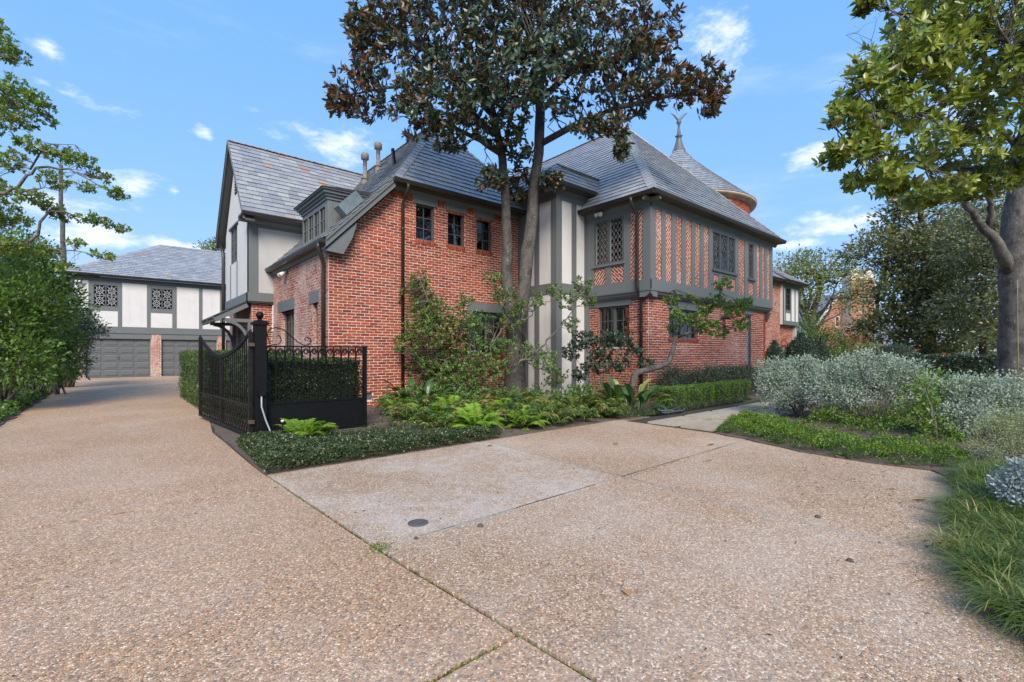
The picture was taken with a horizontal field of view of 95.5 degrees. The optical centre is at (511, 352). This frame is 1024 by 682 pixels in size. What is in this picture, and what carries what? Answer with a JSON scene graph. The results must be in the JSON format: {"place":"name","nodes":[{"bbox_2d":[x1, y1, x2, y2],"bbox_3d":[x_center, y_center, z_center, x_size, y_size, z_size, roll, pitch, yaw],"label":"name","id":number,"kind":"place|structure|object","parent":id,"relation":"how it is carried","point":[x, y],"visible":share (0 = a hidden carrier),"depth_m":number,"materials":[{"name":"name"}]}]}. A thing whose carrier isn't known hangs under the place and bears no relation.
{"place":"outdoors","nodes":[
{"label":"outdoors","id":0,"kind":"place"},
{"bbox_2d":[1,356,1017,410],"bbox_3d":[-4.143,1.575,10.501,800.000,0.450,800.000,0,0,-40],"label":"ground","id":1,"kind":"structure","parent":0,"point":[755,399],"depth_m":18.60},
{"bbox_2d":[0,380,63,425],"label":"garden bed","id":2,"kind":"object","parent":1,"relation":"on","point":[21,410],"visible":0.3,"depth_m":10.52,"materials":[{"name":"soil"}]},
{"bbox_2d":[0,378,63,422],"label":"ivy","id":3,"kind":"object","parent":2,"relation":"on","point":[29,396],"visible":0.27,"depth_m":11.26,"materials":[{"name":"green plant"}]},
{"bbox_2d":[0,241,80,407],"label":"shrub","id":4,"kind":"object","parent":2,"relation":"on","point":[24,348],"visible":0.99,"depth_m":10.62,"materials":[{"name":"green plant"}]},
{"bbox_2d":[0,224,102,396],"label":"shrub","id":5,"kind":"object","parent":2,"relation":"on","point":[50,272],"visible":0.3,"depth_m":13.39,"materials":[{"name":"green plant"}]},
{"bbox_2d":[0,18,132,271],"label":"overhanging tree","id":6,"kind":"object","parent":1,"relation":"on","point":[65,154],"visible":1,"depth_m":9.88,"materials":[{"name":"green plant"}]},
{"bbox_2d":[58,164,76,292],"bbox_3d":[-25.796,-4.758,26.850,4.339,12.319,1.369,0,0,37],"label":"utility pole","id":7,"kind":"object","parent":1,"relation":"on","point":[62,234],"visible":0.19,"depth_m":26.93,"materials":[{"name":"brown wood"}]},
{"bbox_2d":[62,244,272,377],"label":"garage building","id":8,"kind":"structure","parent":1,"relation":"on","point":[157,326],"depth_m":25.67,"materials":[{"name":"white paint"}]},
{"bbox_2d":[93,284,117,306],"bbox_3d":[-21.217,-2.980,24.285,0.960,1.120,0.065,0,0,-40],"label":"window","id":9,"kind":"structure","parent":8,"relation":"in","point":[103,295],"depth_m":24.26,"materials":[{"name":"metal"}]},
{"bbox_2d":[86,338,150,377],"bbox_3d":[-20.907,0.275,24.755,2.640,2.050,0.131,0,0,-40],"label":"garage door","id":10,"kind":"structure","parent":8,"relation":"in","point":[116,357],"depth_m":24.79,"materials":[{"name":"paint"}]},
{"bbox_2d":[151,288,171,309],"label":"window","id":11,"kind":"structure","parent":8,"relation":"in","point":[160,298],"depth_m":25.77,"materials":[{"name":"metal"}]},
{"bbox_2d":[161,339,216,375],"bbox_3d":[-18.560,0.275,26.780,2.640,2.050,0.078,0,0,-40],"label":"garage door","id":12,"kind":"structure","parent":8,"relation":"in","point":[170,349],"depth_m":26.30,"materials":[{"name":"paint"}]},
{"bbox_2d":[226,340,272,349],"bbox_3d":[-16.227,0.275,28.760,2.600,2.050,0.078,0,0,-40],"label":"garage door","id":13,"kind":"structure","parent":8,"relation":"in","point":[227,341],"depth_m":27.99,"materials":[{"name":"paint"}]},
{"bbox_2d":[191,236,225,301],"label":"leaning pine","id":14,"kind":"object","parent":1,"relation":"on","point":[212,245],"visible":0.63,"depth_m":47.64,"materials":[{"name":"green plant"}]},
{"bbox_2d":[209,386,798,475],"bbox_3d":[-0.441,1.323,16.323,18.073,0.075,14.532,0,0,-40],"label":"garden bed","id":15,"kind":"object","parent":1,"relation":"on","point":[228,436],"visible":0.13,"depth_m":7.49,"materials":[{"name":"soil"}]},
{"bbox_2d":[177,349,305,429],"bbox_3d":[-6.654,0.619,10.820,1.216,1.441,8.640,0,0,-40],"label":"clipped hedge","id":16,"kind":"object","parent":15,"relation":"on","point":[189,379],"visible":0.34,"depth_m":10.03,"materials":[{"name":"green plant"}]},
{"bbox_2d":[250,312,270,432],"bbox_3d":[-3.748,0.342,6.956,0.236,1.920,0.306,0,0,-40],"label":"gate post","id":17,"kind":"object","parent":15,"relation":"on","point":[260,374],"visible":0.94,"depth_m":6.92,"materials":[{"name":"black metal"}]},
{"bbox_2d":[199,329,254,434],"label":"driveway gate","id":18,"kind":"structure","parent":17,"relation":"attached to","point":[221,403],"depth_m":7.80,"materials":[{"name":"metal"}]},
{"bbox_2d":[274,418,339,436],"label":"fern","id":19,"kind":"object","parent":15,"relation":"on","point":[291,426],"visible":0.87,"depth_m":6.91,"materials":[{"name":"green plant"}]},
{"bbox_2d":[268,356,361,402],"bbox_3d":[-3.453,0.686,8.030,1.739,1.297,0.752,0,0,-40],"label":"clipped hedge","id":20,"kind":"object","parent":15,"relation":"on","point":[288,385],"visible":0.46,"depth_m":7.83,"materials":[{"name":"green plant"}]},
{"bbox_2d":[267,327,366,432],"bbox_3d":[-3.142,0.452,7.586,1.585,1.697,0.060,0,0,-40],"label":"iron fence","id":21,"kind":"object","parent":15,"relation":"on","point":[345,413],"visible":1,"depth_m":7.58,"materials":[{"name":"black metal"}]},
{"bbox_2d":[235,425,501,472],"bbox_3d":[-2.035,1.174,6.722,3.272,0.215,2.142,0,0,-40],"label":"clipped jasmine","id":22,"kind":"object","parent":15,"relation":"on","point":[269,447],"visible":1,"depth_m":5.89,"materials":[{"name":"green plant"}]},
{"bbox_2d":[302,422,494,439],"bbox_3d":[-1.679,1.206,7.133,3.007,0.172,1.451,0,0,-30],"label":"sparse jasmine","id":23,"kind":"object","parent":15,"relation":"on","point":[377,430],"visible":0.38,"depth_m":7.11,"materials":[{"name":"green plant"}]},
{"bbox_2d":[380,398,417,408],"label":"fern","id":24,"kind":"object","parent":15,"relation":"on","point":[390,403],"visible":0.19,"depth_m":9.49,"materials":[{"name":"green plant"}]},
{"bbox_2d":[383,377,456,405],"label":"cast iron plant","id":25,"kind":"object","parent":15,"relation":"on","point":[429,383],"visible":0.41,"depth_m":10.75,"materials":[{"name":"green plant"}]},
{"bbox_2d":[408,401,444,422],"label":"fern","id":26,"kind":"object","parent":15,"relation":"on","point":[435,408],"visible":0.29,"depth_m":8.51,"materials":[{"name":"green plant"}]},
{"bbox_2d":[429,395,472,406],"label":"fern","id":27,"kind":"object","parent":15,"relation":"on","point":[444,403],"visible":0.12,"depth_m":9.54,"materials":[{"name":"green plant"}]},
{"bbox_2d":[449,402,505,429],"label":"fern","id":28,"kind":"object","parent":15,"relation":"on","point":[471,416],"visible":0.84,"depth_m":7.42,"materials":[{"name":"green plant"}]},
{"bbox_2d":[392,269,596,398],"bbox_3d":[-0.425,-0.443,11.530,5.088,3.283,1.781,0,0,-1],"label":"yaupon shrub","id":29,"kind":"object","parent":15,"relation":"on","point":[429,301],"visible":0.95,"depth_m":11.29,"materials":[{"name":"green plant"}]},
{"bbox_2d":[395,378,600,405],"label":"undergrowth shoots","id":30,"kind":"object","parent":15,"relation":"on","point":[577,390],"visible":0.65,"depth_m":10.25,"materials":[{"name":"green plant"}]},
{"bbox_2d":[372,390,630,428],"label":"fern undergrowth","id":31,"kind":"object","parent":15,"relation":"on","point":[555,410],"visible":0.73,"depth_m":8.57,"materials":[{"name":"green plant"}]},
{"bbox_2d":[485,398,517,409],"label":"fern","id":32,"kind":"object","parent":15,"relation":"on","point":[502,401],"visible":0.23,"depth_m":9.29,"materials":[{"name":"green plant"}]},
{"bbox_2d":[502,405,549,429],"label":"fern","id":33,"kind":"object","parent":15,"relation":"on","point":[538,421],"visible":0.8,"depth_m":7.85,"materials":[{"name":"green plant"}]},
{"bbox_2d":[322,0,736,396],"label":"magnolia tree","id":34,"kind":"object","parent":15,"relation":"on","point":[537,47],"visible":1,"depth_m":11.05,"materials":[{"name":"green plant"}]},
{"bbox_2d":[557,395,601,414],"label":"fern","id":35,"kind":"object","parent":15,"relation":"on","point":[585,399],"visible":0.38,"depth_m":9.21,"materials":[{"name":"green plant"}]},
{"bbox_2d":[560,326,654,396],"bbox_3d":[2.305,0.339,11.224,2.261,1.942,0.790,0,0,2],"label":"dark shrub","id":36,"kind":"object","parent":15,"relation":"on","point":[614,337],"visible":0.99,"depth_m":11.15,"materials":[{"name":"green plant"}]},
{"bbox_2d":[592,376,679,415],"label":"cast iron plant","id":37,"kind":"object","parent":15,"relation":"on","point":[627,393],"visible":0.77,"depth_m":9.70,"materials":[{"name":"green plant"}]},
{"bbox_2d":[650,406,684,413],"bbox_3d":[3.364,1.225,10.101,1.275,0.090,0.688,0,0,-40],"label":"garden hose","id":38,"kind":"object","parent":15,"relation":"on","point":[669,411],"visible":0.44,"depth_m":9.69,"materials":[{"name":"rubber"}]},
{"bbox_2d":[655,382,714,409],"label":"boxwood hedge","id":39,"kind":"object","parent":15,"relation":"on","point":[697,392],"visible":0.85,"depth_m":10.83,"materials":[{"name":"green plant"}]},
{"bbox_2d":[624,276,754,408],"bbox_3d":[4.066,-0.197,10.761,2.941,3.113,1.045,0,0,4],"label":"leaning tree","id":40,"kind":"object","parent":15,"relation":"on","point":[719,301],"visible":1,"depth_m":10.73,"materials":[{"name":"green plant"}]},
{"bbox_2d":[653,360,770,394],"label":"dark low hedge","id":41,"kind":"object","parent":15,"relation":"on","point":[714,374],"visible":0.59,"depth_m":13.04,"materials":[{"name":"green plant"}]},
{"bbox_2d":[705,379,751,404],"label":"boxwood hedge","id":42,"kind":"object","parent":15,"relation":"on","point":[731,388],"visible":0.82,"depth_m":12.22,"materials":[{"name":"green plant"}]},
{"bbox_2d":[201,113,809,406],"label":"house","id":43,"kind":"structure","parent":1,"relation":"on","point":[319,254],"depth_m":13.26,"materials":[{"name":"red brick"},{"name":"slate"},{"name":"painted timber and white stucco"}]},
{"bbox_2d":[231,225,236,264],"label":"window","id":44,"kind":"structure","parent":43,"relation":"in","point":[234,231],"depth_m":15.46,"materials":[{"name":"glass"}]},
{"bbox_2d":[241,327,244,348],"bbox_3d":[-8.751,0.200,15.246,0.055,2.100,1.200,0,0,-40],"label":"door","id":45,"kind":"structure","parent":43,"relation":"in","point":[242,335],"depth_m":15.43,"materials":[{"name":"grey"}]},
{"bbox_2d":[285,310,293,350],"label":"window","id":46,"kind":"structure","parent":43,"relation":"in","point":[289,316],"depth_m":13.34,"materials":[{"name":"glass"}]},
{"bbox_2d":[317,304,317,343],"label":"window","id":47,"kind":"structure","parent":43,"relation":"in","point":[317,304],"depth_m":11.40,"materials":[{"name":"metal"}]},
{"bbox_2d":[416,204,432,241],"bbox_3d":[-2.508,-3.385,12.399,0.870,1.250,0.640,0,0,-40],"label":"window","id":48,"kind":"structure","parent":43,"relation":"in","point":[424,214],"depth_m":12.72,"materials":[{"name":"glass"}]},
{"bbox_2d":[448,213,462,246],"bbox_3d":[-1.780,-3.380,13.017,0.860,1.240,0.640,0,0,-40],"label":"window","id":49,"kind":"structure","parent":43,"relation":"in","point":[455,222],"depth_m":12.84,"materials":[{"name":"glass"}]},
{"bbox_2d":[477,220,489,251],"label":"window","id":50,"kind":"structure","parent":43,"relation":"in","point":[483,227],"depth_m":13.46,"materials":[{"name":"glass"}]},
{"bbox_2d":[470,311,501,355],"bbox_3d":[-0.962,-0.540,13.708,1.520,1.600,0.645,0,0,-40],"label":"window","id":51,"kind":"structure","parent":43,"relation":"in","point":[493,322],"depth_m":13.60,"materials":[{"name":"glass"}]},
{"bbox_2d":[594,216,623,265],"bbox_3d":[2.746,-3.125,13.113,0.065,1.250,1.030,0,0,-40],"label":"window","id":52,"kind":"structure","parent":43,"relation":"in","point":[608,234],"depth_m":13.07,"materials":[{"name":"metal"}]},
{"bbox_2d":[600,305,628,347],"bbox_3d":[3.174,-0.735,13.443,0.645,1.490,1.400,0,0,-40],"label":"window","id":53,"kind":"structure","parent":43,"relation":"in","point":[616,317],"depth_m":13.24,"materials":[{"name":"glass"}]},
{"bbox_2d":[669,308,695,338],"bbox_3d":[4.932,-0.825,13.577,1.620,0.850,0.065,0,0,-40],"label":"window","id":54,"kind":"structure","parent":43,"relation":"in","point":[685,328],"depth_m":13.70,"materials":[{"name":"glass"}]},
{"bbox_2d":[713,231,734,273],"bbox_3d":[6.710,-3.160,14.751,1.550,1.180,0.065,0,0,-40],"label":"window","id":55,"kind":"structure","parent":43,"relation":"in","point":[723,245],"depth_m":14.78,"materials":[{"name":"glass"}]},
{"bbox_2d":[746,314,750,371],"bbox_3d":[8.234,-0.045,16.356,0.470,2.590,0.120,0,0,-40],"label":"downspout","id":56,"kind":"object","parent":43,"relation":"in","point":[748,331],"depth_m":16.46,"materials":[{"name":"metal"}]},
{"bbox_2d":[748,243,753,278],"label":"window","id":57,"kind":"structure","parent":43,"relation":"in","point":[750,246],"depth_m":16.07,"materials":[{"name":"glass"}]},
{"bbox_2d":[786,288,790,310],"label":"window","id":58,"kind":"structure","parent":43,"relation":"in","point":[788,291],"depth_m":26.71,"materials":[{"name":"glass"}]},
{"bbox_2d":[765,339,788,385],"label":"clipped holly","id":59,"kind":"object","parent":1,"relation":"on","point":[773,349],"visible":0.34,"depth_m":18.35,"materials":[{"name":"green plant"}]},
{"bbox_2d":[783,332,824,372],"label":"clipped holly","id":60,"kind":"object","parent":1,"relation":"on","point":[799,344],"visible":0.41,"depth_m":18.19,"materials":[{"name":"green plant"}]},
{"bbox_2d":[815,337,836,375],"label":"clipped holly","id":61,"kind":"object","parent":1,"relation":"on","point":[822,346],"visible":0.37,"depth_m":23.74,"materials":[{"name":"green plant"}]},
{"bbox_2d":[773,244,880,341],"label":"spreading oak","id":62,"kind":"object","parent":1,"relation":"on","point":[821,279],"visible":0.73,"depth_m":44.60,"materials":[{"name":"green plant"}]},
{"bbox_2d":[796,306,862,369],"bbox_3d":[19.468,-0.859,28.944,3.395,4.530,6.876,0,0,-24],"label":"green shrub","id":63,"kind":"object","parent":1,"relation":"on","point":[810,332],"visible":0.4,"depth_m":28.98,"materials":[{"name":"green plant"}]},
{"bbox_2d":[814,312,885,356],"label":"rust shrub","id":64,"kind":"object","parent":1,"relation":"on","point":[848,333],"visible":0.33,"depth_m":39.76,"materials":[{"name":"brown plant"}]},
{"bbox_2d":[842,342,885,377],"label":"rounded shrub","id":65,"kind":"object","parent":1,"relation":"on","point":[869,345],"visible":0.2,"depth_m":21.72,"materials":[{"name":"green plant"}]},
{"bbox_2d":[714,405,1023,589],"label":"garden bed","id":66,"kind":"object","parent":1,"relation":"on","point":[867,458],"visible":0.23,"depth_m":6.56,"materials":[{"name":"green plant"}]},
{"bbox_2d":[752,350,843,417],"bbox_3d":[5.780,0.638,9.509,1.901,1.397,1.268,0,0,-2],"label":"silver sage","id":67,"kind":"object","parent":66,"relation":"on","point":[793,380],"visible":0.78,"depth_m":9.37,"materials":[{"name":"green plant"}]},
{"bbox_2d":[715,408,973,466],"bbox_3d":[4.354,1.149,7.074,1.805,0.328,4.122,0,0,-15],"label":"herb border","id":68,"kind":"object","parent":66,"relation":"on","point":[788,429],"visible":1,"depth_m":6.03,"materials":[{"name":"green plant"}]},
{"bbox_2d":[799,344,941,426],"bbox_3d":[6.408,0.585,8.339,2.161,1.507,1.459,0,0,33],"label":"silver sage","id":69,"kind":"object","parent":66,"relation":"on","point":[882,380],"visible":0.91,"depth_m":8.22,"materials":[{"name":"green plant"}]},
{"bbox_2d":[773,397,997,423],"bbox_3d":[7.708,1.108,9.961,4.718,0.319,3.704,0,0,-40],"label":"pale edging cover","id":70,"kind":"object","parent":66,"relation":"on","point":[821,406],"visible":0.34,"depth_m":9.49,"materials":[{"name":"green plant"}]},
{"bbox_2d":[801,400,972,443],"bbox_3d":[6.326,1.054,7.892,2.754,0.488,2.274,0,0,-40],"label":"creeping cover","id":71,"kind":"object","parent":66,"relation":"on","point":[848,414],"visible":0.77,"depth_m":7.40,"materials":[{"name":"green plant"}]},
{"bbox_2d":[818,397,1018,428],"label":"lawn grass","id":72,"kind":"structure","parent":66,"relation":"on","point":[911,416],"depth_m":9.69,"materials":[{"name":"green plant"}]},
{"bbox_2d":[892,367,957,439],"bbox_3d":[6.361,0.771,7.191,0.872,1.133,0.792,0,0,-40],"label":"green sapling","id":73,"kind":"object","parent":66,"relation":"on","point":[926,397],"visible":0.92,"depth_m":7.16,"materials":[{"name":"green plant"}]},
{"bbox_2d":[897,455,1023,669],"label":"lily turf","id":74,"kind":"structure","parent":66,"relation":"on","point":[989,550],"depth_m":2.93,"materials":[{"name":"green plant"}]},
{"bbox_2d":[924,361,1023,440],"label":"silver sage","id":75,"kind":"object","parent":66,"relation":"on","point":[996,391],"visible":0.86,"depth_m":6.86,"materials":[{"name":"green plant"}]},
{"bbox_2d":[955,401,1023,463],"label":"yellow sage","id":76,"kind":"object","parent":66,"relation":"on","point":[1000,447],"visible":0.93,"depth_m":5.39,"materials":[{"name":"green plant"}]},
{"bbox_2d":[984,454,1023,511],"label":"dusty miller","id":77,"kind":"object","parent":66,"relation":"on","point":[1015,484],"visible":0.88,"depth_m":3.64,"materials":[{"name":"silver plant"}]},
{"bbox_2d":[796,269,945,361],"bbox_3d":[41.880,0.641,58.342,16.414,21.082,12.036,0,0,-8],"label":"neighbour house","id":78,"kind":"structure","parent":1,"relation":"on","point":[841,316],"depth_m":55.24,"materials":[{"name":"red brick"}]},
{"bbox_2d":[835,316,839,326],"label":"window","id":79,"kind":"structure","parent":78,"relation":"in","point":[837,317],"depth_m":55.95,"materials":[{"name":"white"}]},
{"bbox_2d":[874,342,917,371],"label":"rounded shrub","id":80,"kind":"object","parent":1,"relation":"on","point":[900,348],"visible":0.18,"depth_m":20.61,"materials":[{"name":"green plant"}]},
{"bbox_2d":[830,188,998,357],"bbox_3d":[26.615,-4.818,29.212,10.761,12.443,6.639,0,0,-3],"label":"magnolia","id":81,"kind":"object","parent":1,"relation":"on","point":[918,282],"visible":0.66,"depth_m":28.79,"materials":[{"name":"green plant"}]},
{"bbox_2d":[829,8,999,229],"bbox_3d":[20.829,-8.146,24.288,9.236,19.095,3.135,0,0,-13],"label":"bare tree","id":82,"kind":"object","parent":1,"relation":"on","point":[997,222],"visible":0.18,"depth_m":23.94,"materials":[{"name":"green plant"}]},
{"bbox_2d":[811,0,1023,389],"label":"pale trunk tree","id":83,"kind":"object","parent":1,"relation":"on","point":[926,40],"visible":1,"depth_m":7.37,"materials":[{"name":"green plant"}]},
{"bbox_2d":[879,353,996,388],"bbox_3d":[17.872,0.685,16.396,1.520,1.403,7.805,0,0,-40],"label":"garden hedge","id":84,"kind":"object","parent":1,"relation":"on","point":[973,363],"visible":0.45,"depth_m":17.16,"materials":[{"name":"green plant"}]},
{"bbox_2d":[909,180,1006,354],"bbox_3d":[27.059,-4.223,25.643,9.172,11.247,5.751,0,0,-10],"label":"grey green tree","id":85,"kind":"object","parent":1,"relation":"on","point":[980,260],"visible":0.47,"depth_m":25.19,"materials":[{"name":"green plant"}]},
{"bbox_2d":[941,329,996,354],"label":"distant trees","id":86,"kind":"object","parent":1,"relation":"on","point":[987,352],"visible":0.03,"depth_m":61.81,"materials":[{"name":"green plant"}]},
{"bbox_2d":[954,186,1006,350],"bbox_3d":[23.092,-3.460,20.254,5.573,9.725,5.627,0,0,-40],"label":"edge tree","id":87,"kind":"object","parent":1,"relation":"on","point":[987,299],"visible":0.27,"depth_m":20.98,"materials":[{"name":"green plant"}]},
{"bbox_2d":[0,376,1023,681],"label":"driveway","id":88,"kind":"structure","parent":0,"point":[166,532],"depth_m":2.90,"materials":[{"name":"beige concrete"}]},
{"bbox_2d":[48,357,84,394],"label":"shrub","id":89,"kind":"object","parent":88,"relation":"on","point":[56,388],"visible":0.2,"depth_m":14.53,"materials":[{"name":"green plant"}]},
{"bbox_2d":[50,301,114,387],"bbox_3d":[-16.753,-0.511,17.820,3.612,3.707,2.163,0,0,18],"label":"shrub","id":90,"kind":"object","parent":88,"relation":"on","point":[91,329],"visible":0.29,"depth_m":17.49,"materials":[{"name":"green plant"}]},
{"bbox_2d":[408,519,427,526],"bbox_3d":[-0.717,1.296,3.546,0.156,0.007,0.156,0,0,-40],"label":"drain cover","id":91,"kind":"object","parent":88,"relation":"on","point":[417,522],"visible":1,"depth_m":3.54,"materials":[{"name":"grey metal"}]},
{"bbox_2d":[265,475,593,681],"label":"joint moss","id":92,"kind":"object","parent":88,"relation":"on","point":[374,546],"visible":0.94,"depth_m":2.27,"materials":[{"name":"green plant"}]},
{"bbox_2d":[4,394,961,680],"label":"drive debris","id":93,"kind":"object","parent":88,"relation":"on","point":[666,500],"visible":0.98,"depth_m":3.81,"materials":[{"name":"brown plant"}]},
{"bbox_2d":[12,404,1018,581],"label":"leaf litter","id":94,"kind":"object","parent":88,"relation":"on","point":[649,407],"visible":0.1,"depth_m":7.79,"materials":[{"name":"brown plant"}]},
{"bbox_2d":[622,589,631,595],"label":"fallen leaf","id":95,"kind":"object","parent":88,"relation":"on","point":[628,592],"visible":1,"depth_m":2.51,"materials":[{"name":"beige plant"}]},
{"bbox_2d":[604,396,751,419],"bbox_3d":[3.996,1.200,10.984,5.655,0.201,1.032,0,0,-40],"label":"mondo cover","id":96,"kind":"object","parent":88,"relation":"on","point":[632,412],"visible":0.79,"depth_m":10.19,"materials":[{"name":"green plant"}]},
{"bbox_2d":[846,558,853,562],"bbox_3d":[2.108,1.290,2.900,0.046,0.020,0.047,0,0,-40],"label":"dirt clod","id":97,"kind":"object","parent":88,"relation":"on","point":[850,560],"visible":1,"depth_m":2.89,"materials":[{"name":"soil"}]},
{"bbox_2d":[0,0,1023,353],"label":"sky","id":98,"kind":"structure","parent":0,"point":[156,91],"materials":[{"name":"blue"}]},
{"bbox_2d":[629,391,873,432],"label":"stone path","id":99,"kind":"structure","parent":0,"point":[718,415],"depth_m":9.36,"materials":[{"name":"beige stone"}]},
{"bbox_2d":[642,405,826,430],"bbox_3d":[5.034,1.294,9.924,5.792,0.052,1.593,0,0,-40],"label":"path moss","id":100,"kind":"object","parent":99,"relation":"on","point":[707,419],"visible":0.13,"depth_m":9.16,"materials":[{"name":"green plant"}]},
{"bbox_2d":[863,386,976,404],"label":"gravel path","id":101,"kind":"structure","parent":0,"point":[903,397],"depth_m":14.29,"materials":[{"name":"grey gravel"}]}
]}

